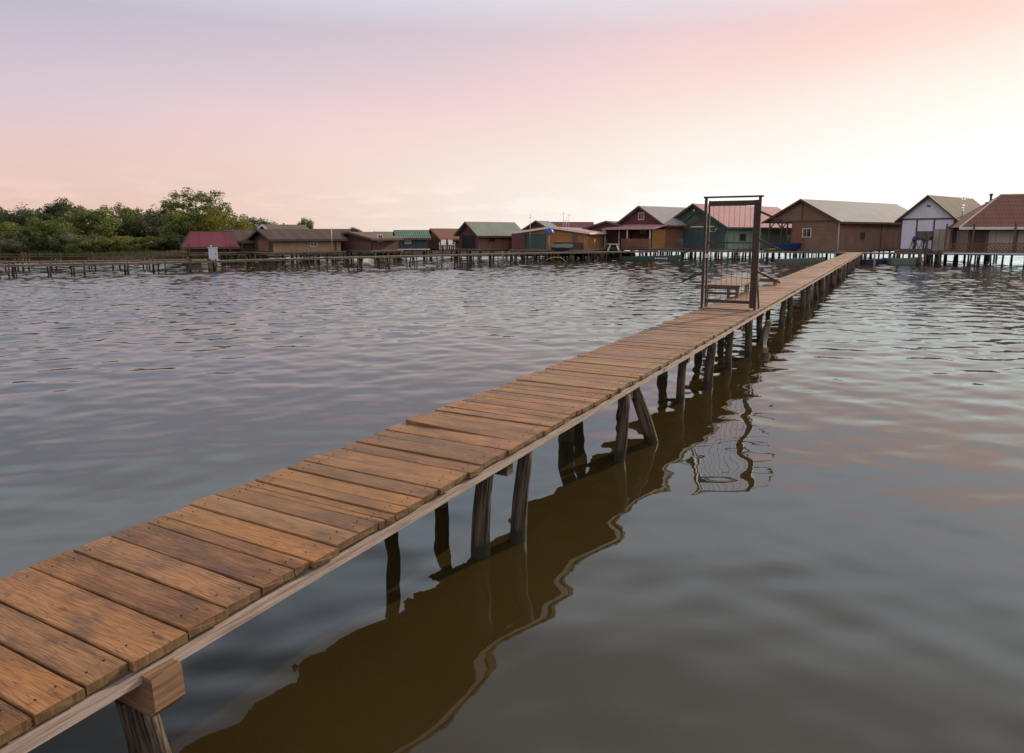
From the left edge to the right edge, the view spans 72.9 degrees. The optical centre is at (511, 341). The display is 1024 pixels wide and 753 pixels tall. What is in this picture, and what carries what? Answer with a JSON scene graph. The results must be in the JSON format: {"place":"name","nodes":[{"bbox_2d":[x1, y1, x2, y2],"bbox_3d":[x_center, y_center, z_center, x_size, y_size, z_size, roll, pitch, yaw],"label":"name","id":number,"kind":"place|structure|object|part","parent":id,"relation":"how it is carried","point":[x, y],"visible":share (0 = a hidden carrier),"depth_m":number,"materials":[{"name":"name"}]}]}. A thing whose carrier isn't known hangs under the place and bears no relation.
{"place":"outdoors","nodes":[
{"label":"outdoors","id":0,"kind":"place"},
{"bbox_2d":[0,244,299,257],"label":"river bank","id":1,"kind":"structure","parent":0,"point":[271,256],"depth_m":66.75,"materials":[{"name":"brown wood"}]},
{"bbox_2d":[0,206,15,222],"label":"broadleaf tree","id":2,"kind":"object","parent":1,"relation":"on","point":[2,212],"visible":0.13,"depth_m":81.96,"materials":[{"name":"green plant"}]},
{"bbox_2d":[0,238,20,252],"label":"bush","id":3,"kind":"object","parent":1,"relation":"on","point":[6,245],"visible":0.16,"depth_m":67.31,"materials":[{"name":"green plant"}]},
{"bbox_2d":[0,221,29,247],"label":"broadleaf tree","id":4,"kind":"object","parent":1,"relation":"on","point":[11,231],"visible":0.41,"depth_m":70.84,"materials":[{"name":"green plant"}]},
{"bbox_2d":[0,235,39,253],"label":"bush","id":5,"kind":"object","parent":1,"relation":"on","point":[15,244],"visible":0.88,"depth_m":66.46,"materials":[{"name":"green plant"}]},
{"bbox_2d":[0,202,46,232],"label":"broadleaf tree","id":6,"kind":"object","parent":1,"relation":"on","point":[2,220],"visible":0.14,"depth_m":79.31,"materials":[{"name":"green plant"}]},
{"bbox_2d":[11,208,60,233],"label":"broadleaf tree","id":7,"kind":"object","parent":1,"relation":"on","point":[21,220],"visible":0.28,"depth_m":76.11,"materials":[{"name":"green plant"}]},
{"bbox_2d":[20,231,61,251],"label":"bush","id":8,"kind":"object","parent":1,"relation":"on","point":[31,242],"visible":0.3,"depth_m":68.12,"materials":[{"name":"green plant"}]},
{"bbox_2d":[17,216,81,237],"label":"broadleaf tree","id":9,"kind":"object","parent":1,"relation":"on","point":[43,228],"visible":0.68,"depth_m":70.24,"materials":[{"name":"green plant"}]},
{"bbox_2d":[36,233,70,253],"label":"bush","id":10,"kind":"object","parent":1,"relation":"on","point":[43,242],"visible":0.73,"depth_m":67.64,"materials":[{"name":"green plant"}]},
{"bbox_2d":[34,197,79,216],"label":"broadleaf tree","id":11,"kind":"object","parent":1,"relation":"on","point":[52,210],"visible":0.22,"depth_m":85.79,"materials":[{"name":"green plant"}]},
{"bbox_2d":[42,229,86,249],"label":"bush","id":12,"kind":"object","parent":1,"relation":"on","point":[68,238],"visible":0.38,"depth_m":68.16,"materials":[{"name":"green plant"}]},
{"bbox_2d":[51,203,90,237],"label":"broadleaf tree","id":13,"kind":"object","parent":1,"relation":"on","point":[57,215],"visible":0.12,"depth_m":81.37,"materials":[{"name":"green plant"}]},
{"bbox_2d":[61,236,101,253],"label":"bush","id":14,"kind":"object","parent":1,"relation":"on","point":[85,244],"visible":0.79,"depth_m":67.51,"materials":[{"name":"green plant"}]},
{"bbox_2d":[63,204,122,238],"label":"broadleaf tree","id":15,"kind":"object","parent":1,"relation":"on","point":[101,222],"visible":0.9,"depth_m":77.81,"materials":[{"name":"green plant"}]},
{"bbox_2d":[78,230,112,251],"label":"bush","id":16,"kind":"object","parent":1,"relation":"on","point":[93,237],"visible":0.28,"depth_m":68.88,"materials":[{"name":"green plant"}]},
{"bbox_2d":[92,239,125,252],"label":"bush","id":17,"kind":"object","parent":1,"relation":"on","point":[103,244],"visible":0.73,"depth_m":67.60,"materials":[{"name":"green plant"}]},
{"bbox_2d":[91,216,134,239],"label":"broadleaf tree","id":18,"kind":"object","parent":1,"relation":"on","point":[123,232],"visible":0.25,"depth_m":82.62,"materials":[{"name":"green plant"}]},
{"bbox_2d":[103,235,144,252],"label":"bush","id":19,"kind":"object","parent":1,"relation":"on","point":[120,240],"visible":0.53,"depth_m":68.60,"materials":[{"name":"green plant"}]},
{"bbox_2d":[107,202,148,234],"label":"broadleaf tree","id":20,"kind":"object","parent":1,"relation":"on","point":[124,213],"visible":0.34,"depth_m":85.89,"materials":[{"name":"green plant"}]},
{"bbox_2d":[0,249,267,256],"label":"bank grass","id":21,"kind":"structure","parent":1,"relation":"on","point":[154,251],"depth_m":66.50,"materials":[{"name":"green plant"}]},
{"bbox_2d":[119,237,158,252],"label":"bush","id":22,"kind":"object","parent":1,"relation":"on","point":[137,248],"visible":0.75,"depth_m":68.40,"materials":[{"name":"green plant"}]},
{"bbox_2d":[123,208,163,239],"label":"broadleaf tree","id":23,"kind":"object","parent":1,"relation":"on","point":[139,236],"visible":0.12,"depth_m":89.90,"materials":[{"name":"green plant"}]},
{"bbox_2d":[130,204,180,236],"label":"broadleaf tree","id":24,"kind":"object","parent":1,"relation":"on","point":[144,225],"visible":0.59,"depth_m":83.82,"materials":[{"name":"green plant"}]},
{"bbox_2d":[131,235,179,250],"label":"bush","id":25,"kind":"object","parent":1,"relation":"on","point":[153,240],"visible":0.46,"depth_m":69.18,"materials":[{"name":"green plant"}]},
{"bbox_2d":[150,232,186,251],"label":"bush","id":26,"kind":"object","parent":1,"relation":"on","point":[174,239],"visible":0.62,"depth_m":70.06,"materials":[{"name":"green plant"}]},
{"bbox_2d":[158,210,202,237],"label":"broadleaf tree","id":27,"kind":"object","parent":1,"relation":"on","point":[171,223],"visible":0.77,"depth_m":76.01,"materials":[{"name":"green plant"}]},
{"bbox_2d":[160,187,232,227],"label":"broadleaf tree","id":28,"kind":"object","parent":1,"relation":"on","point":[177,204],"visible":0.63,"depth_m":79.62,"materials":[{"name":"green plant"}]},
{"bbox_2d":[192,208,230,230],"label":"broadleaf tree","id":29,"kind":"object","parent":1,"relation":"on","point":[203,227],"visible":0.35,"depth_m":77.09,"materials":[{"name":"green plant"}]},
{"bbox_2d":[205,211,252,230],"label":"broadleaf tree","id":30,"kind":"object","parent":1,"relation":"on","point":[219,221],"visible":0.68,"depth_m":74.35,"materials":[{"name":"green plant"}]},
{"bbox_2d":[227,221,257,229],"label":"broadleaf tree","id":31,"kind":"object","parent":1,"relation":"on","point":[253,226],"visible":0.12,"depth_m":90.60,"materials":[{"name":"green plant"}]},
{"bbox_2d":[235,214,272,229],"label":"broadleaf tree","id":32,"kind":"object","parent":1,"relation":"on","point":[254,221],"visible":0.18,"depth_m":93.67,"materials":[{"name":"green plant"}]},
{"bbox_2d":[297,217,313,228],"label":"broadleaf tree","id":33,"kind":"object","parent":1,"relation":"on","point":[307,223],"visible":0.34,"depth_m":117.99,"materials":[{"name":"green plant"}]},
{"bbox_2d":[349,227,361,231],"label":"broadleaf tree","id":34,"kind":"object","parent":1,"relation":"on","point":[355,230],"visible":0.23,"depth_m":137.86,"materials":[{"name":"green plant"}]},
{"bbox_2d":[208,245,217,259],"bbox_3d":[-18.986,-5.627,44.007,0.560,0.950,0.390,-3,9,-20],"label":"electrical cabinet","id":35,"kind":"object","parent":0,"point":[212,252],"visible":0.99,"depth_m":43.85,"materials":[{"name":"grey metal"}]},
{"bbox_3d":[-18.938,-5.517,43.853,0.420,0.660,0.037,-3,9,-20],"label":"door","id":36,"kind":"part","parent":35,"relation":"part of","materials":[{"name":"grey paint"}]},
{"bbox_2d":[439,240,445,248],"bbox_3d":[-6.407,-8.974,64.183,0.540,0.900,0.480,2,9,15],"label":"plastic chair","id":37,"kind":"object","parent":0,"point":[443,242],"visible":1,"depth_m":64.33,"materials":[{"name":"white plastic"}]},
{"bbox_2d":[448,240,454,248],"bbox_3d":[-5.641,-9.035,64.578,0.540,0.900,0.480,-6,11,-35],"label":"plastic chair","id":38,"kind":"object","parent":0,"point":[450,242],"visible":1,"depth_m":64.63,"materials":[{"name":"white plastic"}]},
{"bbox_2d":[305,250,635,255],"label":"bank","id":39,"kind":"structure","parent":0,"point":[434,252],"depth_m":74.33,"materials":[{"name":"brown wood"}]},
{"bbox_2d":[551,222,593,227],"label":"fishing hut","id":40,"kind":"object","parent":39,"relation":"on","point":[575,224],"visible":0.02,"depth_m":75.85,"materials":[{"name":"brown paint"}]},
{"bbox_2d":[0,240,1023,752],"bbox_3d":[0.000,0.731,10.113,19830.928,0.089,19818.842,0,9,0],"label":"lake water","id":41,"kind":"structure","parent":0,"point":[802,532],"depth_m":6.05,"materials":[{"name":"liquid"}]},
{"bbox_2d":[0,251,205,269],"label":"walkway","id":42,"kind":"structure","parent":41,"relation":"in","point":[93,260],"depth_m":45.74,"materials":[{"name":"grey wood"}]},
{"bbox_2d":[0,256,324,275],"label":"walkway","id":43,"kind":"structure","parent":41,"relation":"in","point":[13,265],"depth_m":41.52,"materials":[{"name":"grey wood"}]},
{"bbox_2d":[180,231,239,259],"bbox_3d":[-24.686,-7.545,56.762,4.538,2.973,2.505,-4,9,-22],"label":"fishing hut","id":44,"kind":"object","parent":41,"relation":"in","point":[225,242],"visible":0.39,"depth_m":56.16,"materials":[{"name":"brown paint"}]},
{"bbox_2d":[217,249,227,251],"bbox_3d":[-23.603,-7.659,56.464,0.823,0.666,0.028,-4,9,-22],"label":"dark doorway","id":45,"kind":"structure","parent":44,"relation":"in","point":[218,250],"depth_m":56.49,"materials":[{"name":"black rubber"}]},
{"bbox_2d":[220,230,259,259],"bbox_3d":[-23.331,-8.054,59.603,3.166,3.108,5.181,-5,10,-32],"label":"fishing hut","id":46,"kind":"object","parent":41,"relation":"in","point":[244,243],"visible":0.26,"depth_m":58.09,"materials":[{"name":"brown wood"}]},
{"bbox_2d":[257,224,308,258],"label":"fishing hut","id":47,"kind":"object","parent":41,"relation":"in","point":[270,226],"visible":0.08,"depth_m":65.18,"materials":[{"name":"white paint"}]},
{"bbox_2d":[246,229,347,262],"bbox_3d":[-18.105,-7.952,58.766,6.981,3.162,4.748,-8,12,-42],"label":"fishing hut","id":48,"kind":"object","parent":41,"relation":"in","point":[292,242],"visible":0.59,"depth_m":57.27,"materials":[{"name":"brown wood"}]},
{"bbox_2d":[258,240,268,250],"bbox_3d":[-20.319,-7.825,56.719,0.038,0.877,1.998,-8,12,-42],"label":"door","id":49,"kind":"structure","parent":48,"relation":"in","point":[263,245],"depth_m":56.67,"materials":[{"name":"brown wood"}]},
{"bbox_2d":[310,241,316,246],"bbox_3d":[-16.550,-8.163,57.798,0.620,0.520,0.047,-8,12,-42],"label":"window","id":50,"kind":"structure","parent":48,"relation":"in","point":[312,244],"depth_m":57.78,"materials":[{"name":"white paint"}]},
{"bbox_2d":[300,229,350,256],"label":"fishing hut","id":51,"kind":"object","parent":41,"relation":"in","point":[342,230],"visible":0.08,"depth_m":69.90,"materials":[{"name":"grey fabric"}]},
{"bbox_2d":[326,231,403,260],"bbox_3d":[-13.263,-8.339,62.090,6.130,2.979,4.141,6,11,35],"label":"fishing hut","id":52,"kind":"object","parent":41,"relation":"in","point":[359,243],"visible":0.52,"depth_m":60.38,"materials":[{"name":"brown paint"}]},
{"bbox_2d":[377,234,382,241],"bbox_3d":[-11.435,-8.967,60.096,0.047,0.620,0.620,6,11,35],"label":"window","id":53,"kind":"structure","parent":52,"relation":"in","point":[378,235],"depth_m":60.06,"materials":[{"name":"white paint"}]},
{"bbox_2d":[373,231,405,255],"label":"fishing hut","id":54,"kind":"object","parent":41,"relation":"in","point":[390,233],"visible":0.06,"depth_m":74.19,"materials":[{"name":"grey metal"}]},
{"bbox_2d":[393,230,430,257],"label":"fishing hut","id":55,"kind":"object","parent":41,"relation":"in","point":[414,240],"visible":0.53,"depth_m":65.73,"materials":[{"name":"green metal"}]},
{"bbox_2d":[0,253,862,752],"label":"wooden jetty","id":56,"kind":"object","parent":41,"relation":"on","point":[128,619],"visible":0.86,"depth_m":3.56,"materials":[{"name":"brown wood"}]},
{"bbox_2d":[704,278,759,306],"bbox_3d":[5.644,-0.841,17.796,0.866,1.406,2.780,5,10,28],"label":"plank table","id":57,"kind":"object","parent":56,"relation":"on","point":[727,284],"visible":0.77,"depth_m":16.68,"materials":[{"name":"brown wood"}]},
{"bbox_2d":[744,277,778,291],"bbox_3d":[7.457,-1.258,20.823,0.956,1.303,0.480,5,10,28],"label":"plank bench","id":58,"kind":"object","parent":56,"relation":"on","point":[746,287],"visible":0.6,"depth_m":20.52,"materials":[{"name":"brown wood"}]},
{"bbox_2d":[424,228,471,256],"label":"fishing hut","id":59,"kind":"object","parent":41,"relation":"in","point":[437,235],"visible":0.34,"depth_m":69.09,"materials":[{"name":"brown wood"}]},
{"bbox_2d":[453,222,521,257],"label":"fishing hut","id":60,"kind":"object","parent":41,"relation":"in","point":[491,237],"visible":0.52,"depth_m":66.67,"materials":[{"name":"brown wood"}]},
{"bbox_2d":[462,235,474,247],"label":"dark doorway","id":61,"kind":"structure","parent":60,"relation":"in","point":[467,241],"depth_m":66.46,"materials":[{"name":"black rubber"}]},
{"bbox_2d":[488,237,494,241],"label":"window","id":62,"kind":"structure","parent":60,"relation":"in","point":[492,239],"depth_m":66.29,"materials":[{"name":"brown paint"}]},
{"bbox_2d":[509,237,511,247],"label":"side door","id":63,"kind":"structure","parent":60,"relation":"in","point":[510,238],"depth_m":67.81,"materials":[{"name":"brown wood"}]},
{"bbox_2d":[324,251,658,268],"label":"walkway","id":64,"kind":"structure","parent":41,"relation":"on","point":[454,255],"depth_m":52.43,"materials":[{"name":"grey wood"}]},
{"bbox_2d":[545,228,553,233],"bbox_3d":[3.258,-8.995,60.958,0.822,1.930,0.952,0,9,0],"label":"parasol","id":65,"kind":"object","parent":64,"relation":"on","point":[548,231],"visible":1,"depth_m":60.52,"materials":[{"name":"blue fabric"}]},
{"bbox_2d":[551,244,572,250],"bbox_3d":[4.367,-8.207,60.316,1.900,0.420,0.898,-1,-19,-5],"label":"rowing boat","id":66,"kind":"object","parent":64,"relation":"on","point":[560,247],"visible":1,"depth_m":60.08,"materials":[{"name":"green paint"}]},
{"bbox_2d":[520,220,556,255],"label":"fishing hut","id":67,"kind":"object","parent":41,"relation":"in","point":[535,224],"visible":0.06,"depth_m":71.96,"materials":[{"name":"white metal"}]},
{"bbox_2d":[510,226,612,258],"bbox_3d":[5.802,-9.750,69.672,7.680,3.443,16.261,3,9,18],"label":"fishing hut","id":68,"kind":"object","parent":41,"relation":"in","point":[540,240],"visible":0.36,"depth_m":63.48,"materials":[{"name":"brown wood"}]},
{"bbox_2d":[581,221,654,256],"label":"lean to hut","id":69,"kind":"object","parent":41,"relation":"in","point":[613,238],"visible":0.14,"depth_m":70.12,"materials":[{"name":"brown paint"}]},
{"bbox_2d":[621,255,681,259],"bbox_3d":[12.199,-7.293,60.589,5.200,0.540,1.217,0,9,3],"label":"punt","id":70,"kind":"object","parent":41,"relation":"on","point":[671,257],"visible":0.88,"depth_m":60.16,"materials":[{"name":"green paint"}]},
{"bbox_2d":[601,206,716,256],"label":"boathouse","id":71,"kind":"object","parent":41,"relation":"in","point":[655,228],"visible":0.45,"depth_m":67.37,"materials":[{"name":"red wood"}]},
{"bbox_2d":[638,212,643,219],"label":"window","id":72,"kind":"structure","parent":71,"relation":"in","point":[640,215],"depth_m":68.21,"materials":[{"name":"white paint"}]},
{"bbox_2d":[639,230,646,236],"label":"window","id":73,"kind":"structure","parent":71,"relation":"in","point":[642,233],"depth_m":68.23,"materials":[{"name":"black glass"}]},
{"bbox_2d":[662,203,805,258],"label":"boathouse","id":74,"kind":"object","parent":41,"relation":"on","point":[689,215],"visible":0.38,"depth_m":66.73,"materials":[{"name":"green wood"}]},
{"bbox_2d":[678,239,685,248],"bbox_3d":[15.750,-9.039,64.274,0.540,0.900,0.480,-2,9,-10],"label":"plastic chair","id":75,"kind":"object","parent":74,"relation":"in","point":[680,241],"visible":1,"depth_m":64.43,"materials":[{"name":"grey plastic"}]},
{"bbox_2d":[683,228,694,247],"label":"boat door","id":76,"kind":"structure","parent":74,"relation":"in","point":[689,233],"depth_m":67.46,"materials":[{"name":"teal wood"}]},
{"bbox_2d":[696,228,718,248],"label":"boat door","id":77,"kind":"structure","parent":74,"relation":"in","point":[714,236],"depth_m":65.56,"materials":[{"name":"teal wood"}]},
{"bbox_2d":[740,234,745,240],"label":"window","id":78,"kind":"structure","parent":74,"relation":"in","point":[742,236],"depth_m":65.93,"materials":[{"name":"glass"}]},
{"bbox_2d":[659,250,940,260],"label":"walkway","id":79,"kind":"structure","parent":41,"relation":"in","point":[836,254],"depth_m":59.03,"materials":[{"name":"brown wood"}]},
{"bbox_2d":[777,257,825,262],"bbox_3d":[22.864,-6.375,54.669,3.800,0.540,1.198,-1,9,-8],"label":"punt","id":80,"kind":"object","parent":41,"relation":"on","point":[809,260],"visible":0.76,"depth_m":54.21,"materials":[{"name":"green paint"}]},
{"bbox_2d":[761,199,923,258],"bbox_3d":[33.023,-10.684,67.689,17.874,5.897,7.954,-6,11,-36],"label":"boathouse","id":81,"kind":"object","parent":41,"relation":"in","point":[830,226],"visible":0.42,"depth_m":63.04,"materials":[{"name":"brown wood"}]},
{"bbox_2d":[775,243,800,248],"bbox_3d":[25.184,-8.676,62.914,2.600,0.620,1.198,-3,9,-20],"label":"rowing boat","id":82,"kind":"object","parent":81,"relation":"on","point":[790,246],"visible":0.92,"depth_m":62.39,"materials":[{"name":"blue wood"}]},
{"bbox_2d":[802,228,811,236],"bbox_3d":[26.594,-9.803,62.546,0.047,0.820,0.870,-6,11,-36],"label":"window","id":83,"kind":"structure","parent":81,"relation":"in","point":[808,230],"depth_m":62.48,"materials":[{"name":"white paint"}]},
{"bbox_2d":[860,232,864,239],"bbox_3d":[31.704,-9.526,62.718,0.820,0.720,0.047,-6,11,-36],"label":"window","id":84,"kind":"structure","parent":81,"relation":"in","point":[862,237],"depth_m":62.69,"materials":[{"name":"brown paint"}]},
{"bbox_2d":[860,258,892,263],"bbox_3d":[28.393,-6.212,53.682,2.600,0.520,1.098,-1,9,-4],"label":"punt","id":85,"kind":"object","parent":41,"relation":"on","point":[877,261],"visible":0.63,"depth_m":53.25,"materials":[{"name":"blue paint"}]},
{"bbox_2d":[887,257,922,263],"bbox_3d":[29.892,-6.108,52.686,2.400,0.620,1.098,0,9,2],"label":"punt","id":86,"kind":"object","parent":41,"relation":"on","point":[912,260],"visible":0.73,"depth_m":52.28,"materials":[{"name":"green paint"}]},
{"bbox_2d":[917,249,921,263],"bbox_3d":[30.642,-6.007,52.211,0.397,1.954,0.350,0,9,0],"label":"mooring post","id":87,"kind":"object","parent":41,"relation":"in","point":[919,260],"visible":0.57,"depth_m":52.06,"materials":[{"name":"brown wood"}]},
{"bbox_2d":[923,235,928,263],"bbox_3d":[31.662,-6.266,53.082,0.215,3.728,0.230,0,9,0],"label":"mooring post","id":88,"kind":"object","parent":41,"relation":"in","point":[926,248],"visible":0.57,"depth_m":52.92,"materials":[{"name":"brown wood"}]},
{"bbox_2d":[937,250,940,264],"bbox_3d":[31.984,-5.964,52.010,0.253,1.776,0.223,0,9,0],"label":"mooring post","id":89,"kind":"object","parent":41,"relation":"in","point":[938,259],"visible":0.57,"depth_m":51.90,"materials":[{"name":"brown wood"}]},
{"bbox_2d":[894,195,997,261],"bbox_3d":[38.514,-9.705,61.029,9.876,6.004,5.212,-7,11,-37],"label":"boathouse","id":90,"kind":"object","parent":41,"relation":"in","point":[931,216],"visible":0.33,"depth_m":58.44,"materials":[{"name":"wood"}]},
{"bbox_2d":[908,236,920,250],"bbox_3d":[33.541,-8.133,57.547,0.867,1.250,0.789,-4,10,-25],"label":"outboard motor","id":91,"kind":"object","parent":90,"relation":"attached to","point":[914,239],"visible":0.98,"depth_m":57.58,"materials":[{"name":"plastic"}]},
{"bbox_2d":[917,236,930,250],"bbox_3d":[34.291,-8.118,57.448,0.867,1.250,0.789,-4,10,-25],"label":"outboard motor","id":92,"kind":"object","parent":90,"relation":"attached to","point":[924,240],"visible":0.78,"depth_m":57.47,"materials":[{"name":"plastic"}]},
{"bbox_2d":[917,231,933,239],"bbox_3d":[34.879,-8.936,58.523,0.047,0.740,1.270,-7,11,-37],"label":"window","id":93,"kind":"structure","parent":90,"relation":"in","point":[920,234],"depth_m":58.56,"materials":[{"name":"brown paint"}]},
{"bbox_2d":[926,194,1023,264],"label":"lake house","id":94,"kind":"structure","parent":41,"relation":"on","point":[995,226],"depth_m":52.38,"materials":[{"name":"brown wood"}]},
{"bbox_2d":[969,230,986,251],"bbox_3d":[35.397,-7.823,52.660,1.000,1.977,0.038,4,9,22],"label":"door","id":95,"kind":"structure","parent":94,"relation":"in","point":[979,235],"depth_m":52.63,"materials":[{"name":"brown wood"}]},
{"bbox_2d":[0,0,1023,231],"label":"sky","id":96,"kind":"structure","parent":0,"point":[364,115],"materials":[{"name":"pink"}]},
{"bbox_2d":[682,195,783,310],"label":"steel gate","id":97,"kind":"structure","parent":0,"point":[754,282],"depth_m":13.72,"materials":[{"name":"brown metal"}]},
{"bbox_2d":[704,200,758,307],"bbox_3d":[4.330,-1.732,13.784,0.981,2.110,0.117,5,10,28],"label":"door leaf","id":98,"kind":"structure","parent":97,"relation":"in","point":[745,203],"depth_m":13.72,"materials":[{"name":"paint"}]}
]}

